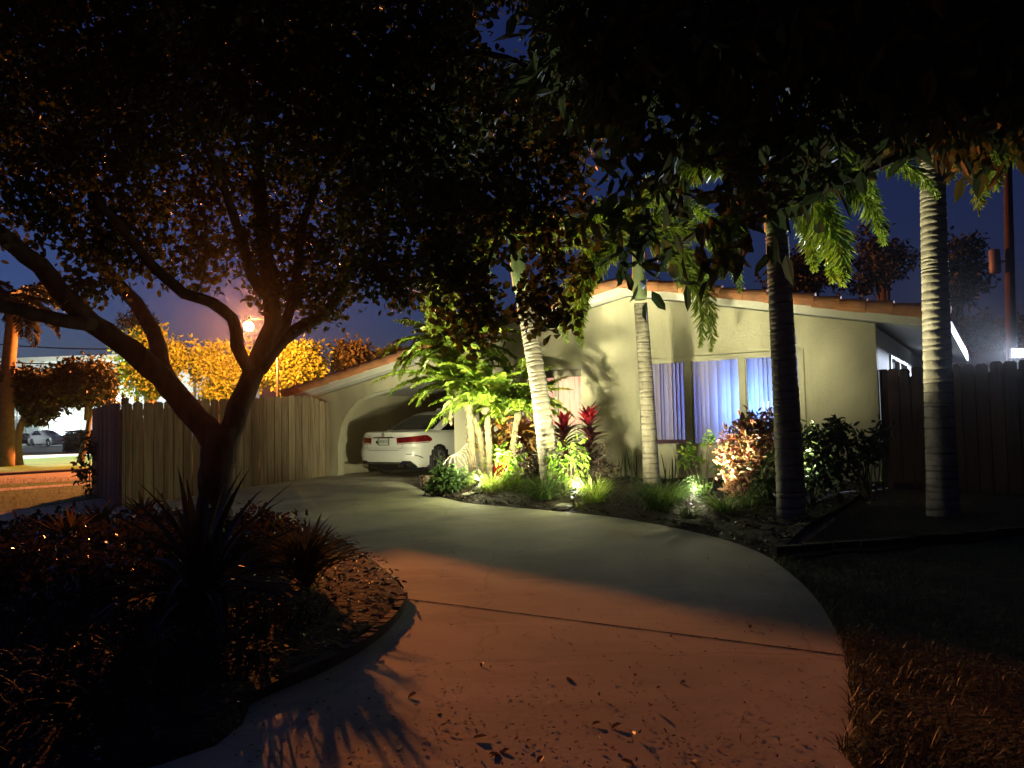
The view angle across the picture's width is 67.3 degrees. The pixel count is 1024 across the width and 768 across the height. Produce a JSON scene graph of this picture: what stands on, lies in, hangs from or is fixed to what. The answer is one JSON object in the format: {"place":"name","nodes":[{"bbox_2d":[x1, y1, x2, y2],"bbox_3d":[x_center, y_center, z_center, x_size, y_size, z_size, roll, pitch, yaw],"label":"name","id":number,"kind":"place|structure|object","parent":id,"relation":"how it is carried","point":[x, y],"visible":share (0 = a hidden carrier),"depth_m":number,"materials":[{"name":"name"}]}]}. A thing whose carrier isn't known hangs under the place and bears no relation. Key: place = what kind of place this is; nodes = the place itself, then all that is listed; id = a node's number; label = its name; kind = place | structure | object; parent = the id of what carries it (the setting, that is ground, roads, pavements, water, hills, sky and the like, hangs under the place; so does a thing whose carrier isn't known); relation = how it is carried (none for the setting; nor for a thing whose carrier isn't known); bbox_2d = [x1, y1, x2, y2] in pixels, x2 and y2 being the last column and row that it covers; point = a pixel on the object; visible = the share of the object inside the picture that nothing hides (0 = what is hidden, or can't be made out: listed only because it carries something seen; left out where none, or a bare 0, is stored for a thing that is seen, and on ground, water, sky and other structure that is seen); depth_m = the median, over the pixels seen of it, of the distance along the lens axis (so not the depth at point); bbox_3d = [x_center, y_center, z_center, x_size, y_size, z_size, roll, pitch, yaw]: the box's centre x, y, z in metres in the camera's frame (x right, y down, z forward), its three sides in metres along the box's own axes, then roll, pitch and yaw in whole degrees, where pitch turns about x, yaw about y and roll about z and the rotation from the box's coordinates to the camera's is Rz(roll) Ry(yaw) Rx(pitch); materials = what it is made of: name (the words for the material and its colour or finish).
{"place":"outdoors","nodes":[
{"label":"outdoors","id":0,"kind":"place"},
{"bbox_2d":[0,482,90,490],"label":"sidewalk","id":1,"kind":"structure","parent":0,"point":[20,488],"depth_m":19.83,"materials":[{"name":"concrete"}]},
{"bbox_2d":[0,469,91,483],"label":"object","id":2,"kind":"structure","parent":0,"point":[66,476],"depth_m":24.27,"materials":[{"name":"concrete"}]},
{"bbox_2d":[0,477,110,511],"bbox_3d":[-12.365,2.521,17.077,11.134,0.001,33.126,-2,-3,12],"label":"front lawn","id":3,"kind":"structure","parent":0,"point":[40,498],"depth_m":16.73,"materials":[{"name":"green plant"}]},
{"bbox_2d":[70,431,96,495],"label":"shrub","id":4,"kind":"object","parent":3,"relation":"on","point":[81,475],"visible":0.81,"depth_m":16.82,"materials":[{"name":"green plant"}]},
{"bbox_2d":[0,429,301,507],"bbox_3d":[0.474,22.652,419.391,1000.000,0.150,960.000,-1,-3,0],"label":"ground","id":5,"kind":"structure","parent":0,"point":[61,486],"depth_m":19.90,"materials":[{"name":"soil"}]},
{"bbox_2d":[22,445,66,452],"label":"parking lot","id":6,"kind":"structure","parent":5,"relation":"on","point":[46,448],"depth_m":68.35,"materials":[{"name":"grey asphalt"}]},
{"bbox_2d":[28,430,63,445],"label":"parked car","id":7,"kind":"object","parent":6,"relation":"on","point":[45,437],"visible":0.91,"depth_m":81.98,"materials":[{"name":"silver metal"}]},
{"bbox_2d":[0,455,91,471],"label":"grass verge","id":8,"kind":"object","parent":5,"relation":"on","point":[48,463],"depth_m":33.44,"materials":[{"name":"green plant"}]},
{"bbox_2d":[0,280,65,466],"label":"street palm","id":9,"kind":"object","parent":8,"relation":"on","point":[36,295],"visible":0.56,"depth_m":32.85,"materials":[{"name":"brown plant"}]},
{"bbox_2d":[0,360,80,464],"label":"tree","id":10,"kind":"object","parent":8,"relation":"on","point":[38,394],"visible":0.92,"depth_m":33.34,"materials":[{"name":"green plant"}]},
{"bbox_2d":[41,351,125,461],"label":"tree","id":11,"kind":"object","parent":8,"relation":"on","point":[90,384],"visible":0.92,"depth_m":34.49,"materials":[{"name":"green plant"}]},
{"bbox_2d":[102,322,217,402],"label":"tree","id":12,"kind":"object","parent":8,"relation":"on","point":[178,351],"visible":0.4,"depth_m":45.65,"materials":[{"name":"yellow plant"}]},
{"bbox_2d":[185,337,267,400],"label":"tree","id":13,"kind":"object","parent":8,"relation":"on","point":[220,379],"visible":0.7,"depth_m":46.38,"materials":[{"name":"yellow plant"}]},
{"bbox_2d":[244,316,278,395],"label":"street lamp","id":14,"kind":"object","parent":8,"relation":"on","point":[248,325],"visible":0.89,"depth_m":40.07,"materials":[{"name":"white metal"}]},
{"bbox_2d":[261,333,336,396],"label":"tree","id":15,"kind":"object","parent":8,"relation":"on","point":[300,362],"visible":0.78,"depth_m":45.21,"materials":[{"name":"yellow plant"}]},
{"bbox_2d":[322,332,379,372],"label":"tree","id":16,"kind":"object","parent":8,"relation":"on","point":[355,352],"visible":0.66,"depth_m":49.14,"materials":[{"name":"green plant"}]},
{"bbox_2d":[0,480,91,487],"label":"grass verge","id":17,"kind":"object","parent":5,"relation":"on","point":[34,484],"depth_m":21.01,"materials":[{"name":"green plant"}]},
{"bbox_2d":[0,468,91,475],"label":"kerb","id":18,"kind":"structure","parent":5,"relation":"on","point":[37,472],"depth_m":26.71,"materials":[{"name":"concrete"}]},
{"bbox_2d":[62,430,91,451],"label":"hedge","id":19,"kind":"object","parent":5,"relation":"on","point":[70,439],"visible":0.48,"depth_m":57.16,"materials":[{"name":"green plant"}]},
{"bbox_2d":[92,403,120,506],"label":"wooden gate","id":20,"kind":"structure","parent":5,"relation":"on","point":[106,429],"depth_m":15.53,"materials":[{"name":"brown wood"}]},
{"bbox_2d":[114,305,160,401],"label":"tree","id":21,"kind":"object","parent":5,"relation":"on","point":[127,322],"visible":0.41,"depth_m":94.27,"materials":[{"name":"green plant"}]},
{"bbox_2d":[0,350,280,434],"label":"commercial building","id":22,"kind":"structure","parent":5,"relation":"on","point":[75,421],"depth_m":115.68,"materials":[{"name":"white glass"}]},
{"bbox_2d":[118,396,329,506],"bbox_3d":[-5.928,1.374,16.988,0.243,2.318,6.034,-3,-3,25],"label":"wooden fence","id":23,"kind":"object","parent":5,"relation":"on","point":[159,443],"visible":0.61,"depth_m":16.77,"materials":[{"name":"brown wood"}]},
{"bbox_2d":[281,277,970,489],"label":"house","id":24,"kind":"structure","parent":5,"relation":"on","point":[847,350],"depth_m":14.96,"materials":[{"name":"paint"}]},
{"bbox_2d":[521,367,582,426],"bbox_3d":[0.879,0.294,16.424,1.507,1.248,0.138,-3,-3,32],"label":"window","id":25,"kind":"structure","parent":24,"relation":"in","point":[571,400],"depth_m":16.25,"materials":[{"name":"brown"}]},
{"bbox_2d":[635,349,806,449],"bbox_3d":[3.874,0.343,14.495,3.187,1.770,0.259,-3,-3,32],"label":"window","id":26,"kind":"structure","parent":24,"relation":"in","point":[716,387],"depth_m":14.64,"materials":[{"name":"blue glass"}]},
{"bbox_2d":[889,355,907,370],"bbox_3d":[7.984,-0.005,15.902,0.110,1.000,3.194,-3,-3,32],"label":"window","id":27,"kind":"structure","parent":24,"relation":"in","point":[895,363],"depth_m":15.84,"materials":[{"name":"white glass"}]},
{"bbox_2d":[419,473,881,558],"bbox_3d":[0.671,1.890,12.787,9.045,0.315,6.405,-3,-4,35],"label":"planting bed","id":28,"kind":"object","parent":5,"relation":"on","point":[794,530],"visible":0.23,"depth_m":10.63,"materials":[{"name":"soil"}]},
{"bbox_2d":[371,336,513,480],"bbox_3d":[-1.385,0.560,15.175,2.890,3.001,2.216,-1,-3,0],"label":"pygmy date palm","id":29,"kind":"object","parent":28,"relation":"on","point":[443,366],"visible":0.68,"depth_m":15.13,"materials":[{"name":"green plant"}]},
{"bbox_2d":[422,455,475,496],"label":"leafy bush","id":30,"kind":"object","parent":28,"relation":"on","point":[445,479],"visible":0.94,"depth_m":14.05,"materials":[{"name":"green plant"}]},
{"bbox_2d":[382,294,520,480],"bbox_3d":[-1.135,0.160,15.351,2.839,3.811,2.623,-1,-3,0],"label":"pygmy date palm","id":31,"kind":"object","parent":28,"relation":"on","point":[427,340],"visible":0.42,"depth_m":15.08,"materials":[{"name":"green plant"}]},
{"bbox_2d":[443,443,479,481],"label":"bare stems","id":32,"kind":"object","parent":28,"relation":"on","point":[461,450],"visible":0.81,"depth_m":15.03,"materials":[{"name":"beige plant"}]},
{"bbox_2d":[423,353,554,479],"bbox_3d":[-0.443,0.688,15.071,2.593,2.694,2.441,-1,-3,0],"label":"pygmy date palm","id":33,"kind":"object","parent":28,"relation":"on","point":[480,398],"visible":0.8,"depth_m":14.70,"materials":[{"name":"green plant"}]},
{"bbox_2d":[462,468,517,493],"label":"liriope clump","id":34,"kind":"object","parent":28,"relation":"on","point":[486,485],"visible":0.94,"depth_m":13.34,"materials":[{"name":"green plant"}]},
{"bbox_2d":[464,412,537,471],"bbox_3d":[-0.042,1.224,15.749,1.638,1.530,1.187,1,-4,-39],"label":"bronze croton","id":35,"kind":"object","parent":28,"relation":"on","point":[502,433],"visible":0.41,"depth_m":15.64,"materials":[{"name":"brown plant"}]},
{"bbox_2d":[420,175,598,490],"bbox_3d":[-0.092,-0.674,13.926,3.398,5.659,3.133,-4,-4,41],"label":"foxtail palm","id":36,"kind":"object","parent":28,"relation":"on","point":[543,420],"visible":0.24,"depth_m":13.30,"materials":[{"name":"green plant"}]},
{"bbox_2d":[494,441,527,488],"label":"lime shrub","id":37,"kind":"object","parent":28,"relation":"on","point":[510,461],"visible":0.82,"depth_m":13.51,"materials":[{"name":"green plant"}]},
{"bbox_2d":[459,357,575,480],"bbox_3d":[0.074,0.779,15.069,2.207,2.482,1.947,-3,-3,32],"label":"pygmy date palm","id":38,"kind":"object","parent":28,"relation":"on","point":[524,399],"visible":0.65,"depth_m":14.91,"materials":[{"name":"green plant"}]},
{"bbox_2d":[499,435,560,485],"bbox_3d":[0.323,1.419,13.941,1.118,0.977,0.686,-1,-3,0],"label":"dark croton","id":39,"kind":"object","parent":28,"relation":"on","point":[532,465],"visible":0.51,"depth_m":13.92,"materials":[{"name":"purple plant"}]},
{"bbox_2d":[506,468,579,503],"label":"liriope clump","id":40,"kind":"object","parent":28,"relation":"on","point":[542,490],"visible":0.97,"depth_m":12.06,"materials":[{"name":"green plant"}]},
{"bbox_2d":[544,433,590,490],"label":"lime shrub","id":41,"kind":"object","parent":28,"relation":"on","point":[570,458],"visible":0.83,"depth_m":12.81,"materials":[{"name":"green plant"}]},
{"bbox_2d":[553,411,581,472],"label":"ti plant","id":42,"kind":"object","parent":28,"relation":"on","point":[563,429],"visible":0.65,"depth_m":14.11,"materials":[{"name":"red plant"}]},
{"bbox_2d":[553,472,626,506],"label":"liriope clump","id":43,"kind":"object","parent":28,"relation":"on","point":[599,495],"visible":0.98,"depth_m":11.56,"materials":[{"name":"green plant"}]},
{"bbox_2d":[570,401,611,482],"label":"ti plant","id":44,"kind":"object","parent":28,"relation":"on","point":[588,414],"visible":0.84,"depth_m":13.91,"materials":[{"name":"red plant"}]},
{"bbox_2d":[572,443,627,482],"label":"purple shrub","id":45,"kind":"object","parent":28,"relation":"on","point":[599,466],"visible":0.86,"depth_m":13.52,"materials":[{"name":"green plant"}]},
{"bbox_2d":[617,450,636,481],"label":"snake plant","id":46,"kind":"object","parent":28,"relation":"on","point":[631,471],"visible":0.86,"depth_m":14.35,"materials":[{"name":"green plant"}]},
{"bbox_2d":[536,173,743,485],"bbox_3d":[2.369,-0.731,13.584,3.650,5.484,3.367,1,-4,-34],"label":"foxtail palm","id":47,"kind":"object","parent":28,"relation":"on","point":[651,469],"visible":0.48,"depth_m":13.51,"materials":[{"name":"green plant"}]},
{"bbox_2d":[613,472,715,515],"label":"liriope clump","id":48,"kind":"object","parent":28,"relation":"on","point":[656,497],"visible":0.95,"depth_m":10.53,"materials":[{"name":"green plant"}]},
{"bbox_2d":[659,500,709,520],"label":"liriope clump","id":49,"kind":"object","parent":28,"relation":"on","point":[685,513],"visible":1,"depth_m":9.74,"materials":[{"name":"green plant"}]},
{"bbox_2d":[676,428,724,493],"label":"sparse shrub","id":50,"kind":"object","parent":28,"relation":"on","point":[689,453],"visible":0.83,"depth_m":11.93,"materials":[{"name":"green plant"}]},
{"bbox_2d":[688,486,757,514],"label":"liriope clump","id":51,"kind":"object","parent":28,"relation":"on","point":[716,505],"visible":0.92,"depth_m":10.03,"materials":[{"name":"green plant"}]},
{"bbox_2d":[706,404,775,498],"bbox_3d":[3.346,1.001,10.802,1.176,1.440,0.781,-1,-3,0],"label":"red croton","id":52,"kind":"object","parent":28,"relation":"on","point":[762,433],"visible":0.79,"depth_m":10.78,"materials":[{"name":"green plant"}]},
{"bbox_2d":[713,479,772,512],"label":"liriope clump","id":53,"kind":"object","parent":28,"relation":"on","point":[749,502],"visible":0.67,"depth_m":10.24,"materials":[{"name":"green plant"}]},
{"bbox_2d":[744,450,776,505],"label":"green shrub","id":54,"kind":"object","parent":28,"relation":"on","point":[765,479],"visible":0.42,"depth_m":10.41,"materials":[{"name":"green plant"}]},
{"bbox_2d":[631,126,941,530],"bbox_3d":[3.337,-0.710,9.963,3.593,5.214,2.383,-1,-3,0],"label":"foxtail palm","id":55,"kind":"object","parent":28,"relation":"on","point":[791,503],"visible":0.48,"depth_m":9.44,"materials":[{"name":"green plant"}]},
{"bbox_2d":[774,419,850,503],"bbox_3d":[4.101,1.082,10.511,1.013,1.204,0.660,-1,-3,0],"label":"dark shrub","id":56,"kind":"object","parent":28,"relation":"on","point":[815,482],"visible":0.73,"depth_m":10.47,"materials":[{"name":"green plant"}]},
{"bbox_2d":[811,414,859,497],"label":"dark shrub","id":57,"kind":"object","parent":28,"relation":"on","point":[837,436],"visible":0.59,"depth_m":10.80,"materials":[{"name":"green plant"}]},
{"bbox_2d":[855,438,885,494],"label":"snake plant","id":58,"kind":"object","parent":28,"relation":"on","point":[865,480],"visible":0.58,"depth_m":11.34,"materials":[{"name":"green plant"}]},
{"bbox_2d":[492,0,1023,321],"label":"overhanging tree","id":59,"kind":"object","parent":5,"relation":"on","point":[897,77],"visible":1,"depth_m":3.95,"materials":[{"name":"green plant"}]},
{"bbox_2d":[754,241,880,297],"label":"tree","id":60,"kind":"object","parent":5,"relation":"on","point":[806,280],"visible":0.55,"depth_m":32.48,"materials":[{"name":"green plant"}]},
{"bbox_2d":[847,222,917,299],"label":"tree","id":61,"kind":"object","parent":5,"relation":"on","point":[890,264],"visible":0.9,"depth_m":35.89,"materials":[{"name":"green plant"}]},
{"bbox_2d":[787,487,1023,557],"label":"side bed","id":62,"kind":"object","parent":5,"relation":"on","point":[895,500],"visible":0.74,"depth_m":9.41,"materials":[{"name":"soil"}]},
{"bbox_2d":[838,413,895,501],"bbox_3d":[4.996,1.030,10.863,0.857,1.255,0.635,-1,-3,0],"label":"dim shrub","id":63,"kind":"object","parent":62,"relation":"on","point":[865,450],"visible":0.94,"depth_m":10.81,"materials":[{"name":"green plant"}]},
{"bbox_2d":[772,526,1023,557],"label":"bed edging","id":64,"kind":"object","parent":62,"relation":"attached to","point":[1001,532],"visible":0.65,"depth_m":7.98,"materials":[{"name":"concrete"}]},
{"bbox_2d":[815,124,1011,516],"bbox_3d":[5.385,-1.370,10.168,3.338,6.431,2.661,-1,-3,-5],"label":"foxtail palm","id":65,"kind":"object","parent":62,"relation":"on","point":[942,488],"visible":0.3,"depth_m":9.63,"materials":[{"name":"grey plant"}]},
{"bbox_2d":[879,359,1023,494],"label":"wooden fence","id":66,"kind":"object","parent":5,"relation":"on","point":[989,415],"visible":0.59,"depth_m":11.85,"materials":[{"name":"brown wood"}]},
{"bbox_2d":[909,226,1000,323],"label":"tree","id":67,"kind":"object","parent":5,"relation":"on","point":[965,280],"visible":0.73,"depth_m":29.65,"materials":[{"name":"green plant"}]},
{"bbox_2d":[955,306,996,364],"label":"tree","id":68,"kind":"object","parent":5,"relation":"on","point":[974,332],"visible":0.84,"depth_m":27.77,"materials":[{"name":"green plant"}]},
{"bbox_2d":[945,129,1023,216],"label":"edge palm","id":69,"kind":"object","parent":5,"relation":"on","point":[982,200],"visible":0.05,"depth_m":10.79,"materials":[{"name":"green plant"}]},
{"bbox_2d":[988,163,1016,360],"bbox_3d":[16.131,-2.649,25.150,0.896,9.980,0.340,-1,-3,0],"label":"utility pole","id":70,"kind":"object","parent":5,"relation":"on","point":[994,258],"visible":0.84,"depth_m":25.11,"materials":[{"name":"brown wood"}]},
{"bbox_2d":[984,312,1023,360],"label":"tree","id":71,"kind":"object","parent":5,"relation":"on","point":[999,337],"visible":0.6,"depth_m":34.19,"materials":[{"name":"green plant"}]},
{"bbox_2d":[1009,348,1023,368],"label":"flood light","id":72,"kind":"object","parent":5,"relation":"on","point":[1015,353],"visible":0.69,"depth_m":20.06,"materials":[{"name":"metal"}]},
{"bbox_2d":[315,465,454,480],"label":"carport floor","id":73,"kind":"structure","parent":0,"point":[404,475],"depth_m":19.12,"materials":[{"name":"concrete"}]},
{"bbox_2d":[361,409,493,473],"bbox_3d":[-1.774,1.501,20.842,2.225,1.663,5.026,-3,-3,33],"label":"parked car","id":74,"kind":"object","parent":73,"relation":"on","point":[410,443],"visible":0.66,"depth_m":18.92,"materials":[{"name":"white paint"}]},
{"bbox_2d":[0,478,868,767],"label":"driveway","id":75,"kind":"structure","parent":0,"point":[478,556],"depth_m":4.64,"materials":[{"name":"concrete"}]},
{"bbox_2d":[0,510,407,767],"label":"island bed","id":76,"kind":"object","parent":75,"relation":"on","point":[132,741],"visible":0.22,"depth_m":4.12,"materials":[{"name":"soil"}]},
{"bbox_2d":[0,510,89,549],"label":"copper shrub","id":77,"kind":"object","parent":76,"relation":"on","point":[6,533],"visible":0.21,"depth_m":7.45,"materials":[{"name":"brown plant"}]},
{"bbox_2d":[0,524,106,595],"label":"copper shrub","id":78,"kind":"object","parent":76,"relation":"on","point":[8,577],"visible":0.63,"depth_m":6.25,"materials":[{"name":"brown plant"}]},
{"bbox_2d":[0,501,112,541],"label":"copper shrub","id":79,"kind":"object","parent":76,"relation":"on","point":[34,516],"visible":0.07,"depth_m":8.44,"materials":[{"name":"brown plant"}]},
{"bbox_2d":[27,504,100,541],"bbox_3d":[-4.370,1.377,7.513,0.685,0.437,0.728,-1,-3,0],"label":"bromeliad","id":80,"kind":"object","parent":76,"relation":"on","point":[64,528],"visible":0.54,"depth_m":7.47,"materials":[{"name":"red plant"}]},
{"bbox_2d":[2,519,178,586],"bbox_3d":[-3.856,1.523,6.789,1.650,0.608,1.265,-1,-3,0],"label":"copper shrub","id":81,"kind":"object","parent":76,"relation":"on","point":[100,534],"visible":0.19,"depth_m":6.92,"materials":[{"name":"brown plant"}]},
{"bbox_2d":[0,531,182,614],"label":"copper shrub","id":82,"kind":"object","parent":76,"relation":"on","point":[74,577],"visible":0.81,"depth_m":5.71,"materials":[{"name":"brown plant"}]},
{"bbox_2d":[73,499,130,525],"bbox_3d":[-4.650,1.464,8.702,0.664,0.394,0.803,0,-3,-28],"label":"bromeliad","id":83,"kind":"object","parent":76,"relation":"on","point":[101,515],"visible":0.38,"depth_m":8.59,"materials":[{"name":"red plant"}]},
{"bbox_2d":[68,507,197,558],"bbox_3d":[-3.640,1.541,7.396,1.472,0.680,1.175,-1,-3,0],"label":"copper shrub","id":84,"kind":"object","parent":76,"relation":"on","point":[161,536],"visible":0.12,"depth_m":7.44,"materials":[{"name":"brown plant"}]},
{"bbox_2d":[115,489,179,520],"bbox_3d":[-4.408,1.476,9.241,0.616,0.415,0.720,-2,-3,13],"label":"bromeliad","id":85,"kind":"object","parent":76,"relation":"on","point":[137,507],"visible":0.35,"depth_m":9.26,"materials":[{"name":"red plant"}]},
{"bbox_2d":[102,493,213,545],"bbox_3d":[-3.939,1.593,8.620,1.357,0.694,1.092,-1,-3,0],"label":"copper shrub","id":86,"kind":"object","parent":76,"relation":"on","point":[163,517],"visible":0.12,"depth_m":8.62,"materials":[{"name":"brown plant"}]},
{"bbox_2d":[0,581,340,761],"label":"ground cover","id":87,"kind":"object","parent":76,"relation":"on","point":[220,661],"visible":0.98,"depth_m":4.18,"materials":[{"name":"green plant"}]},
{"bbox_2d":[72,465,316,642],"bbox_3d":[-2.180,1.292,5.497,1.600,1.419,1.775,-3,-3,25],"label":"agave","id":88,"kind":"object","parent":76,"relation":"on","point":[194,565],"visible":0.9,"depth_m":5.37,"materials":[{"name":"green plant"}]},
{"bbox_2d":[181,502,286,582],"bbox_3d":[-2.521,1.487,7.052,0.980,0.786,0.885,-1,-3,0],"label":"copper shrub","id":89,"kind":"object","parent":76,"relation":"on","point":[243,545],"visible":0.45,"depth_m":6.98,"materials":[{"name":"brown plant"}]},
{"bbox_2d":[216,500,307,545],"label":"copper shrub","id":90,"kind":"object","parent":76,"relation":"on","point":[262,520],"visible":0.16,"depth_m":8.21,"materials":[{"name":"brown plant"}]},
{"bbox_2d":[244,512,372,586],"bbox_3d":[-1.704,1.376,6.313,1.046,0.645,1.037,-3,-4,35],"label":"spiky plant","id":91,"kind":"object","parent":76,"relation":"on","point":[311,543],"visible":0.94,"depth_m":6.25,"materials":[{"name":"green plant"}]},
{"bbox_2d":[0,0,658,523],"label":"shade tree","id":92,"kind":"object","parent":76,"relation":"on","point":[420,84],"visible":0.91,"depth_m":7.75,"materials":[{"name":"green plant"}]},
{"bbox_2d":[194,592,407,717],"bbox_3d":[-1.062,1.662,4.898,0.287,0.114,2.665,-2,-3,13],"label":"bed edging","id":93,"kind":"object","parent":75,"relation":"on","point":[303,672],"visible":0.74,"depth_m":4.36,"materials":[{"name":"grey concrete"}]},
{"bbox_2d":[166,548,835,767],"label":"leaf litter","id":94,"kind":"object","parent":75,"relation":"on","point":[527,740],"visible":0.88,"depth_m":3.52,"materials":[{"name":"brown plant"}]},
{"bbox_2d":[409,599,841,654],"bbox_3d":[0.525,1.661,5.370,3.333,0.001,0.028,-3,-3,31],"label":"driveway joint","id":95,"kind":"object","parent":75,"relation":"on","point":[636,628],"visible":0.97,"depth_m":5.17,"materials":[{"name":"black concrete"}]},
{"bbox_2d":[0,0,1023,428],"label":"sky","id":96,"kind":"structure","parent":0,"point":[901,201],"materials":[{"name":"blue"}]},
{"bbox_2d":[721,503,1023,767],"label":"lawn","id":97,"kind":"structure","parent":0,"point":[973,608],"depth_m":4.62,"materials":[{"name":"plant"}]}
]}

